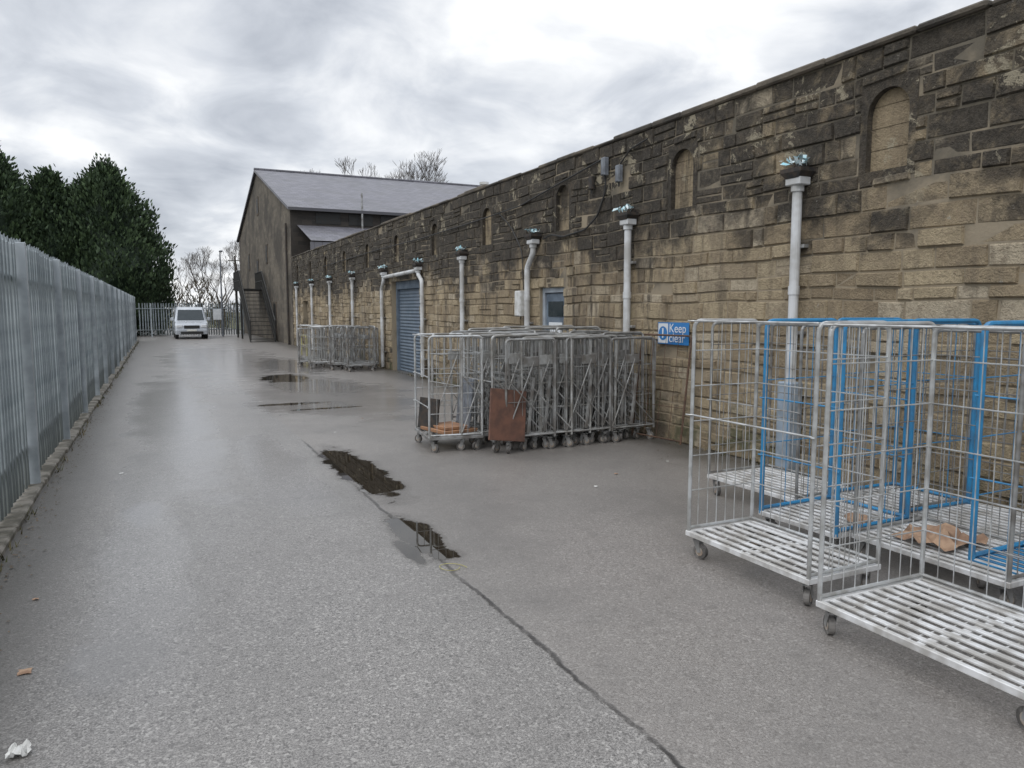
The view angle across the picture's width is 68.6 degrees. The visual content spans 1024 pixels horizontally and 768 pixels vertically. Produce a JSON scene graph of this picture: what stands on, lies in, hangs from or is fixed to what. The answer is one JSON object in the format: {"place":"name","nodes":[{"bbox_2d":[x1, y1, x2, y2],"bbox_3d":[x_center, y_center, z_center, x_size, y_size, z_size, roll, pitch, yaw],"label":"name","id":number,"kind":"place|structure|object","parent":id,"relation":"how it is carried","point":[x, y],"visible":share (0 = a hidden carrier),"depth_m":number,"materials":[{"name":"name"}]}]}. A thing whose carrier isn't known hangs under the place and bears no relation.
{"place":"outdoors","nodes":[
{"label":"outdoors","id":0,"kind":"place"},
{"bbox_2d":[149,312,240,329],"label":"ground","id":1,"kind":"structure","parent":0,"point":[220,324],"depth_m":92.54,"materials":[{"name":"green plant"}]},
{"bbox_2d":[0,145,68,263],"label":"conifer tree","id":2,"kind":"object","parent":1,"relation":"on","point":[15,198],"visible":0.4,"depth_m":45.19,"materials":[{"name":"green plant"}]},
{"bbox_2d":[18,163,88,272],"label":"conifer tree","id":3,"kind":"object","parent":1,"relation":"on","point":[46,184],"visible":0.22,"depth_m":47.19,"materials":[{"name":"green plant"}]},
{"bbox_2d":[69,172,138,332],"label":"conifer tree","id":4,"kind":"object","parent":1,"relation":"on","point":[75,181],"visible":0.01,"depth_m":52.49,"materials":[{"name":"plant"}]},
{"bbox_2d":[47,152,181,334],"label":"conifer tree","id":5,"kind":"object","parent":1,"relation":"on","point":[123,244],"visible":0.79,"depth_m":48.09,"materials":[{"name":"green plant"}]},
{"bbox_2d":[151,255,194,305],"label":"bare tree","id":6,"kind":"object","parent":1,"relation":"on","point":[179,273],"visible":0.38,"depth_m":71.51,"materials":[{"name":"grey plant"}]},
{"bbox_2d":[150,272,239,328],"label":"scrub","id":7,"kind":"object","parent":1,"relation":"on","point":[183,301],"visible":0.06,"depth_m":64.14,"materials":[{"name":"brown plant"}]},
{"bbox_2d":[181,246,213,306],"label":"bare tree","id":8,"kind":"object","parent":1,"relation":"on","point":[194,259],"visible":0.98,"depth_m":76.41,"materials":[{"name":"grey plant"}]},
{"bbox_2d":[177,272,219,302],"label":"bare tree","id":9,"kind":"object","parent":1,"relation":"on","point":[198,286],"visible":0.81,"depth_m":63.87,"materials":[{"name":"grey plant"}]},
{"bbox_2d":[187,251,235,306],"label":"bare tree","id":10,"kind":"object","parent":1,"relation":"on","point":[215,270],"visible":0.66,"depth_m":84.94,"materials":[{"name":"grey plant"}]},
{"bbox_2d":[197,273,233,324],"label":"bare tree","id":11,"kind":"object","parent":1,"relation":"on","point":[228,280],"visible":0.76,"depth_m":64.75,"materials":[{"name":"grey plant"}]},
{"bbox_2d":[199,258,239,327],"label":"bare tree","id":12,"kind":"object","parent":1,"relation":"on","point":[222,267],"visible":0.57,"depth_m":70.48,"materials":[{"name":"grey plant"}]},
{"bbox_2d":[217,241,239,270],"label":"bare tree","id":13,"kind":"object","parent":1,"relation":"on","point":[232,253],"visible":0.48,"depth_m":81.19,"materials":[{"name":"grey plant"}]},
{"bbox_2d":[236,168,480,344],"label":"gabled stone building","id":14,"kind":"structure","parent":1,"relation":"on","point":[287,215],"depth_m":41.13,"materials":[{"name":"stone"}]},
{"bbox_2d":[248,254,249,270],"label":"window","id":15,"kind":"structure","parent":14,"relation":"in","point":[248,254],"depth_m":50.79,"materials":[{"name":"glass"}]},
{"bbox_2d":[256,196,258,215],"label":"window","id":16,"kind":"structure","parent":14,"relation":"in","point":[257,202],"depth_m":45.67,"materials":[{"name":"glass"}]},
{"bbox_2d":[256,259,258,271],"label":"window","id":17,"kind":"structure","parent":14,"relation":"in","point":[257,260],"depth_m":46.78,"materials":[{"name":"glass"}]},
{"bbox_2d":[265,244,267,263],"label":"window","id":18,"kind":"structure","parent":14,"relation":"in","point":[266,246],"depth_m":43.02,"materials":[{"name":"glass"}]},
{"bbox_2d":[273,302,277,339],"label":"door","id":19,"kind":"structure","parent":14,"relation":"in","point":[274,303],"depth_m":40.94,"materials":[{"name":"metal"}]},
{"bbox_2d":[316,212,340,224],"bbox_3d":[-8.928,-8.042,36.454,1.200,0.550,0.030,-3,6,-26],"label":"window","id":20,"kind":"structure","parent":14,"relation":"in","point":[321,217],"depth_m":36.44,"materials":[{"name":"grey glass"}]},
{"bbox_2d":[349,214,372,225],"bbox_3d":[-7.486,-8.111,37.144,1.200,0.550,0.030,-3,6,-26],"label":"window","id":21,"kind":"structure","parent":14,"relation":"in","point":[354,219],"depth_m":37.10,"materials":[{"name":"grey glass"}]},
{"bbox_2d":[380,216,396,222],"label":"window","id":22,"kind":"structure","parent":14,"relation":"in","point":[382,218],"depth_m":37.67,"materials":[{"name":"grey glass"}]},
{"bbox_2d":[334,156,424,179],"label":"bare tree","id":23,"kind":"object","parent":1,"relation":"on","point":[349,163],"visible":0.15,"depth_m":71.40,"materials":[{"name":"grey plant"}]},
{"bbox_2d":[385,150,448,182],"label":"bare tree","id":24,"kind":"object","parent":1,"relation":"on","point":[410,176],"visible":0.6,"depth_m":78.26,"materials":[{"name":"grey plant"}]},
{"bbox_2d":[0,0,992,311],"label":"sky","id":25,"kind":"structure","parent":0,"point":[190,97],"materials":[{"name":"grey"}]},
{"bbox_2d":[0,328,1023,767],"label":"road","id":26,"kind":"structure","parent":0,"point":[248,552],"depth_m":4.38,"materials":[{"name":"grey asphalt"}]},
{"bbox_2d":[5,739,31,758],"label":"paper litter","id":27,"kind":"object","parent":26,"relation":"on","point":[24,749],"visible":1,"depth_m":2.94,"materials":[{"name":"white paper"}]},
{"bbox_2d":[17,667,32,675],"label":"leaf litter","id":28,"kind":"object","parent":26,"relation":"on","point":[24,671],"visible":1,"depth_m":3.62,"materials":[{"name":"brown plant"}]},
{"bbox_2d":[0,340,138,559],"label":"kerb","id":29,"kind":"structure","parent":26,"relation":"on","point":[12,522],"depth_m":7.53,"materials":[{"name":"concrete"}]},
{"bbox_2d":[0,231,136,521],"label":"palisade fence","id":30,"kind":"object","parent":29,"relation":"on","point":[68,337],"visible":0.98,"depth_m":8.59,"materials":[{"name":"metal"}]},
{"bbox_2d":[170,307,209,338],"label":"parked van","id":31,"kind":"object","parent":26,"relation":"on","point":[189,320],"visible":1,"depth_m":44.31,"materials":[{"name":"silver metal"}]},
{"bbox_2d":[136,303,244,336],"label":"end palisade fence","id":32,"kind":"object","parent":26,"relation":"on","point":[172,308],"visible":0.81,"depth_m":48.20,"materials":[{"name":"metal"}]},
{"bbox_2d":[213,309,220,319],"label":"notice board","id":33,"kind":"object","parent":32,"relation":"attached to","point":[216,314],"visible":0.78,"depth_m":49.04,"materials":[{"name":"white plastic"}]},
{"bbox_2d":[219,250,223,335],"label":"lamp post","id":34,"kind":"object","parent":26,"relation":"on","point":[220,251],"visible":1,"depth_m":47.85,"materials":[{"name":"grey metal"}]},
{"bbox_2d":[233,270,275,341],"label":"external staircase","id":35,"kind":"structure","parent":26,"relation":"on","point":[260,284],"depth_m":42.70,"materials":[{"name":"grey metal"}]},
{"bbox_2d":[301,336,307,355],"bbox_3d":[-7.866,-1.472,28.388,0.060,0.780,1.060,-3,6,-26],"label":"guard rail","id":36,"kind":"object","parent":26,"relation":"on","point":[301,347],"visible":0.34,"depth_m":28.68,"materials":[{"name":"yellow metal"}]},
{"bbox_2d":[297,325,322,363],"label":"roll cage","id":37,"kind":"object","parent":26,"relation":"on","point":[300,345],"visible":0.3,"depth_m":23.81,"materials":[{"name":"metal"}]},
{"bbox_2d":[297,328,325,366],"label":"roll cage","id":38,"kind":"object","parent":26,"relation":"on","point":[299,363],"visible":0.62,"depth_m":23.14,"materials":[{"name":"metal"}]},
{"bbox_2d":[307,326,333,368],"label":"roll cage","id":39,"kind":"object","parent":26,"relation":"on","point":[311,362],"visible":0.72,"depth_m":22.11,"materials":[{"name":"metal"}]},
{"bbox_2d":[313,325,340,366],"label":"roll cage","id":40,"kind":"object","parent":26,"relation":"on","point":[321,358],"visible":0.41,"depth_m":22.92,"materials":[{"name":"metal"}]},
{"bbox_2d":[316,327,344,357],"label":"roll cage","id":41,"kind":"object","parent":26,"relation":"on","point":[318,339],"visible":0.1,"depth_m":23.93,"materials":[{"name":"metal"}]},
{"bbox_2d":[326,325,353,369],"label":"roll cage","id":42,"kind":"object","parent":26,"relation":"on","point":[339,336],"visible":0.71,"depth_m":21.63,"materials":[{"name":"metal"}]},
{"bbox_2d":[334,325,360,365],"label":"roll cage","id":43,"kind":"object","parent":26,"relation":"on","point":[356,333],"visible":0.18,"depth_m":23.73,"materials":[{"name":"metal"}]},
{"bbox_2d":[336,327,364,368],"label":"roll cage","id":44,"kind":"object","parent":26,"relation":"on","point":[340,339],"visible":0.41,"depth_m":22.20,"materials":[{"name":"metal"}]},
{"bbox_2d":[342,325,375,371],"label":"roll cage","id":45,"kind":"object","parent":26,"relation":"on","point":[348,364],"visible":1,"depth_m":21.35,"materials":[{"name":"metal"}]},
{"bbox_2d":[352,327,378,369],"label":"roll cage","id":46,"kind":"object","parent":26,"relation":"on","point":[363,336],"visible":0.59,"depth_m":21.78,"materials":[{"name":"metal"}]},
{"bbox_2d":[0,361,739,650],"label":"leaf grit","id":47,"kind":"object","parent":26,"relation":"on","point":[76,466],"visible":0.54,"depth_m":6.62,"materials":[{"name":"brown plant"}]},
{"bbox_2d":[0,342,877,571],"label":"weeds","id":48,"kind":"object","parent":26,"relation":"on","point":[97,405],"visible":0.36,"depth_m":9.32,"materials":[{"name":"green plant"}]},
{"bbox_2d":[412,333,483,452],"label":"roll cage","id":49,"kind":"object","parent":26,"relation":"on","point":[430,436],"visible":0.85,"depth_m":9.28,"materials":[{"name":"metal"}]},
{"bbox_2d":[420,421,477,433],"bbox_3d":[-0.809,0.553,9.643,0.500,0.080,0.600,-4,7,-37],"label":"scrap timber","id":50,"kind":"object","parent":49,"relation":"on","point":[450,426],"visible":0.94,"depth_m":9.46,"materials":[{"name":"brown wood"}]},
{"bbox_2d":[418,397,439,428],"bbox_3d":[-1.073,0.381,9.673,0.030,0.400,0.400,4,1,-43],"label":"black board","id":51,"kind":"object","parent":50,"relation":"on","point":[423,412],"visible":0.82,"depth_m":9.66,"materials":[{"name":"metal"}]},
{"bbox_2d":[456,376,473,427],"bbox_3d":[-0.613,0.221,9.758,0.020,0.620,0.600,4,4,-20],"label":"grey board","id":52,"kind":"object","parent":50,"relation":"on","point":[468,389],"visible":0.56,"depth_m":9.65,"materials":[{"name":"grey plastic"}]},
{"bbox_2d":[439,563,466,570],"bbox_3d":[-0.405,1.241,5.098,0.170,0.004,0.150,-3,6,-26],"label":"yellow string","id":53,"kind":"object","parent":26,"relation":"on","point":[451,563],"visible":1,"depth_m":5.11,"materials":[{"name":"fabric"}]},
{"bbox_2d":[430,333,507,449],"bbox_3d":[-0.560,0.065,9.713,0.738,1.437,0.824,-4,7,-33],"label":"roll cage","id":54,"kind":"object","parent":26,"relation":"on","point":[486,360],"visible":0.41,"depth_m":9.46,"materials":[{"name":"metal"}]},
{"bbox_2d":[449,330,500,425],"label":"roll cage","id":55,"kind":"object","parent":26,"relation":"on","point":[472,350],"visible":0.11,"depth_m":10.70,"materials":[{"name":"metal"}]},
{"bbox_2d":[468,327,535,429],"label":"roll cage","id":56,"kind":"object","parent":26,"relation":"on","point":[492,329],"visible":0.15,"depth_m":10.53,"materials":[{"name":"metal"}]},
{"bbox_2d":[465,332,541,452],"bbox_3d":[-0.119,0.075,9.543,0.736,1.449,0.844,-3,6,-28],"label":"roll cage","id":57,"kind":"object","parent":26,"relation":"on","point":[496,447],"visible":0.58,"depth_m":9.33,"materials":[{"name":"metal"}]},
{"bbox_2d":[485,330,549,373],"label":"roll cage","id":58,"kind":"object","parent":26,"relation":"on","point":[531,331],"visible":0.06,"depth_m":10.44,"materials":[{"name":"metal"}]},
{"bbox_2d":[479,337,556,453],"bbox_3d":[0.054,0.100,9.524,0.740,1.404,0.883,-3,7,-29],"label":"roll cage","id":59,"kind":"object","parent":26,"relation":"on","point":[527,362],"visible":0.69,"depth_m":9.23,"materials":[{"name":"metal"}]},
{"bbox_2d":[488,388,525,441],"bbox_3d":[-0.052,0.377,9.053,0.520,0.620,0.025,6,-6,-34],"label":"brown board","id":60,"kind":"object","parent":59,"relation":"attached to","point":[504,425],"visible":1,"depth_m":9.02,"materials":[{"name":"brown wood"}]},
{"bbox_2d":[483,331,558,448],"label":"roll cage","id":61,"kind":"object","parent":26,"relation":"on","point":[524,372],"visible":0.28,"depth_m":9.47,"materials":[{"name":"metal"}]},
{"bbox_2d":[497,335,572,450],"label":"roll cage","id":62,"kind":"object","parent":26,"relation":"on","point":[545,359],"visible":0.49,"depth_m":9.36,"materials":[{"name":"metal"}]},
{"bbox_2d":[502,326,567,367],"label":"roll cage","id":63,"kind":"object","parent":26,"relation":"on","point":[540,327],"visible":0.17,"depth_m":10.82,"materials":[{"name":"metal"}]},
{"bbox_2d":[503,332,579,448],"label":"roll cage","id":64,"kind":"object","parent":26,"relation":"on","point":[575,439],"visible":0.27,"depth_m":9.58,"materials":[{"name":"metal"}]},
{"bbox_2d":[514,333,591,448],"bbox_3d":[0.535,0.058,9.837,0.734,1.426,0.857,-3,6,-24],"label":"roll cage","id":65,"kind":"object","parent":26,"relation":"on","point":[586,440],"visible":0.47,"depth_m":9.55,"materials":[{"name":"metal"}]},
{"bbox_2d":[528,338,599,446],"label":"roll cage","id":66,"kind":"object","parent":26,"relation":"on","point":[576,362],"visible":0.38,"depth_m":9.63,"materials":[{"name":"metal"}]},
{"bbox_2d":[533,325,600,348],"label":"roll cage","id":67,"kind":"object","parent":26,"relation":"on","point":[562,327],"visible":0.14,"depth_m":10.69,"materials":[{"name":"metal"}]},
{"bbox_2d":[534,336,611,446],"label":"roll cage","id":68,"kind":"object","parent":26,"relation":"on","point":[588,359],"visible":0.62,"depth_m":9.58,"materials":[{"name":"metal"}]},
{"bbox_2d":[547,332,617,441],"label":"roll cage","id":69,"kind":"object","parent":26,"relation":"on","point":[608,436],"visible":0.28,"depth_m":9.80,"materials":[{"name":"metal"}]},
{"bbox_2d":[556,333,627,443],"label":"roll cage","id":70,"kind":"object","parent":26,"relation":"on","point":[606,360],"visible":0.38,"depth_m":9.80,"materials":[{"name":"metal"}]},
{"bbox_2d":[562,332,633,438],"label":"roll cage","id":71,"kind":"object","parent":26,"relation":"on","point":[625,434],"visible":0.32,"depth_m":9.98,"materials":[{"name":"metal"}]},
{"bbox_2d":[568,330,644,442],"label":"roll cage","id":72,"kind":"object","parent":26,"relation":"on","point":[621,371],"visible":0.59,"depth_m":10.01,"materials":[{"name":"metal"}]},
{"bbox_2d":[580,336,655,441],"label":"roll cage","id":73,"kind":"object","parent":26,"relation":"on","point":[632,358],"visible":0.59,"depth_m":9.95,"materials":[{"name":"metal"}]},
{"bbox_2d":[291,0,1023,527],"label":"stone warehouse","id":74,"kind":"structure","parent":26,"relation":"on","point":[881,176],"depth_m":8.23,"materials":[{"name":"stone"}]},
{"bbox_2d":[296,263,298,281],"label":"blocked window","id":75,"kind":"structure","parent":74,"relation":"in","point":[297,275],"depth_m":34.81,"materials":[{"name":"stone"}]},
{"bbox_2d":[309,259,311,278],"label":"blocked window","id":76,"kind":"structure","parent":74,"relation":"in","point":[310,269],"depth_m":32.02,"materials":[{"name":"stone"}]},
{"bbox_2d":[324,254,327,277],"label":"blocked window","id":77,"kind":"structure","parent":74,"relation":"in","point":[325,259],"depth_m":29.26,"materials":[{"name":"stone"}]},
{"bbox_2d":[342,248,346,273],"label":"blocked window","id":78,"kind":"structure","parent":74,"relation":"in","point":[344,266],"depth_m":26.47,"materials":[{"name":"stone"}]},
{"bbox_2d":[365,241,369,269],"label":"blocked window","id":79,"kind":"structure","parent":74,"relation":"in","point":[367,256],"depth_m":23.66,"materials":[{"name":"stone"}]},
{"bbox_2d":[393,231,399,264],"bbox_3d":[-3.142,-3.747,20.740,0.116,0.900,0.594,-3,6,-26],"label":"blocked window","id":80,"kind":"structure","parent":74,"relation":"in","point":[396,256],"depth_m":20.88,"materials":[{"name":"stone"}]},
{"bbox_2d":[396,279,420,374],"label":"roller door","id":81,"kind":"structure","parent":74,"relation":"in","point":[407,292],"depth_m":20.76,"materials":[{"name":"blue paint"}]},
{"bbox_2d":[430,219,438,258],"bbox_3d":[-1.801,-3.469,17.960,0.116,0.900,0.594,-3,6,-26],"label":"blocked window","id":82,"kind":"structure","parent":74,"relation":"in","point":[434,239],"depth_m":18.08,"materials":[{"name":"stone"}]},
{"bbox_2d":[322,138,647,289],"bbox_3d":[-2.799,-3.314,19.834,0.024,1.949,21.401,-3,6,-26],"label":"cable","id":83,"kind":"object","parent":74,"relation":"attached to","point":[592,221],"visible":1,"depth_m":12.83,"materials":[{"name":"black rubber"}]},
{"bbox_2d":[481,202,492,249],"bbox_3d":[-0.459,-3.191,15.179,0.116,0.900,0.594,-3,6,-26],"label":"blocked window","id":84,"kind":"structure","parent":74,"relation":"in","point":[486,209],"depth_m":15.27,"materials":[{"name":"stone"}]},
{"bbox_2d":[515,291,523,318],"bbox_3d":[0.157,-1.440,13.700,0.148,0.520,0.220,-3,6,-26],"label":"meter box","id":85,"kind":"object","parent":74,"relation":"attached to","point":[519,303],"visible":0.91,"depth_m":13.60,"materials":[{"name":"white plastic"}]},
{"bbox_2d":[543,287,563,374],"bbox_3d":[0.750,-0.603,12.967,0.105,2.120,0.860,-3,6,-26],"label":"personnel door","id":86,"kind":"structure","parent":74,"relation":"in","point":[553,299],"depth_m":12.96,"materials":[{"name":"blue paint"}]},
{"bbox_2d":[554,177,571,236],"bbox_3d":[0.883,-2.913,12.398,0.116,0.900,0.594,-3,6,-26],"label":"blocked window","id":87,"kind":"structure","parent":74,"relation":"in","point":[562,192],"depth_m":12.47,"materials":[{"name":"stone"}]},
{"bbox_2d":[588,176,594,193],"bbox_3d":[1.210,-3.032,11.429,0.068,0.260,0.100,-3,6,-26],"label":"junction box","id":88,"kind":"object","parent":74,"relation":"attached to","point":[591,183],"visible":1,"depth_m":11.39,"materials":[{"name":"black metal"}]},
{"bbox_2d":[601,157,608,179],"bbox_3d":[1.365,-3.177,11.066,0.088,0.320,0.100,-3,6,-26],"label":"junction box","id":89,"kind":"object","parent":74,"relation":"attached to","point":[604,166],"visible":1,"depth_m":11.03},
{"bbox_2d":[615,164,622,186],"bbox_3d":[1.530,-2.985,10.752,0.078,0.300,0.100,-3,6,-26],"label":"junction box","id":90,"kind":"object","parent":74,"relation":"attached to","point":[618,173],"visible":1,"depth_m":10.71,"materials":[{"name":"grey plastic"}]},
{"bbox_2d":[658,322,688,345],"bbox_3d":[2.107,-0.661,9.831,0.015,0.290,0.650,-3,6,-26],"label":"wall sign","id":91,"kind":"object","parent":74,"relation":"attached to","point":[675,328],"visible":1,"depth_m":9.82,"materials":[{"name":"blue plastic"}]},
{"bbox_2d":[667,138,697,215],"bbox_3d":[2.225,-2.635,9.618,0.116,0.900,0.594,-3,6,-26],"label":"blocked window","id":92,"kind":"structure","parent":74,"relation":"in","point":[683,156],"depth_m":9.67,"materials":[{"name":"stone"}]},
{"bbox_2d":[858,69,919,181],"bbox_3d":[3.515,-2.368,6.945,0.116,0.900,0.594,-3,6,-26],"label":"blocked window","id":93,"kind":"structure","parent":74,"relation":"in","point":[889,107],"depth_m":6.97,"materials":[{"name":"stone"}]},
{"bbox_2d":[631,333,691,444],"bbox_3d":[1.950,0.042,9.826,0.027,1.393,0.886,5,2,-36],"label":"cage side frame","id":94,"kind":"object","parent":26,"relation":"on","point":[685,396],"visible":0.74,"depth_m":9.67,"materials":[{"name":"metal"}]},
{"bbox_2d":[707,322,865,518],"bbox_3d":[2.445,0.262,6.755,0.812,1.634,1.110,-3,6,-27],"label":"roll cage","id":95,"kind":"object","parent":26,"relation":"on","point":[796,479],"visible":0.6,"depth_m":6.93,"materials":[{"name":"metal"}]},
{"bbox_2d":[685,319,891,605],"bbox_3d":[1.750,0.422,4.900,0.649,1.684,1.124,-3,6,-26],"label":"roll cage","id":96,"kind":"object","parent":26,"relation":"on","point":[754,538],"visible":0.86,"depth_m":4.86,"materials":[{"name":"metal"}]},
{"bbox_2d":[758,318,919,558],"bbox_3d":[2.440,0.351,5.643,0.818,1.678,0.756,-3,6,-27],"label":"roll cage","id":97,"kind":"object","parent":26,"relation":"on","point":[785,508],"visible":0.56,"depth_m":5.69,"materials":[{"name":"metal"}]},
{"bbox_2d":[844,512,872,523],"bbox_3d":[2.548,0.976,5.504,0.212,0.059,0.192,-3,6,-26],"label":"cardboard","id":98,"kind":"object","parent":97,"relation":"on","point":[865,517],"visible":0.51,"depth_m":5.51,"materials":[{"name":"brown cardboard"}]},
{"bbox_2d":[828,317,981,531],"bbox_3d":[3.181,0.301,6.139,0.825,1.679,0.749,-3,6,-24],"label":"roll cage","id":99,"kind":"object","parent":26,"relation":"on","point":[975,377],"visible":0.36,"depth_m":5.99,"materials":[{"name":"metal"}]},
{"bbox_2d":[816,321,1023,729],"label":"roll cage","id":100,"kind":"object","parent":26,"relation":"on","point":[924,587],"visible":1,"depth_m":3.97,"materials":[{"name":"metal"}]},
{"bbox_2d":[851,327,1023,608],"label":"roll cage","id":101,"kind":"object","parent":26,"relation":"on","point":[1013,581],"visible":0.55,"depth_m":5.08,"materials":[{"name":"metal"}]},
{"bbox_2d":[892,523,988,551],"bbox_3d":[2.866,1.009,5.034,0.522,0.088,0.451,-3,6,-26],"label":"cardboard","id":102,"kind":"object","parent":101,"relation":"on","point":[947,543],"visible":0.77,"depth_m":5.00,"materials":[{"name":"brown cardboard"}]},
{"bbox_2d":[904,324,1023,541],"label":"roll cage","id":103,"kind":"object","parent":26,"relation":"on","point":[966,514],"visible":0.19,"depth_m":5.85,"materials":[{"name":"metal"}]},
{"bbox_2d":[968,320,1023,587],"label":"roll cage","id":104,"kind":"object","parent":26,"relation":"on","point":[979,582],"visible":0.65,"depth_m":4.65,"materials":[{"name":"blue paint"}]}
]}

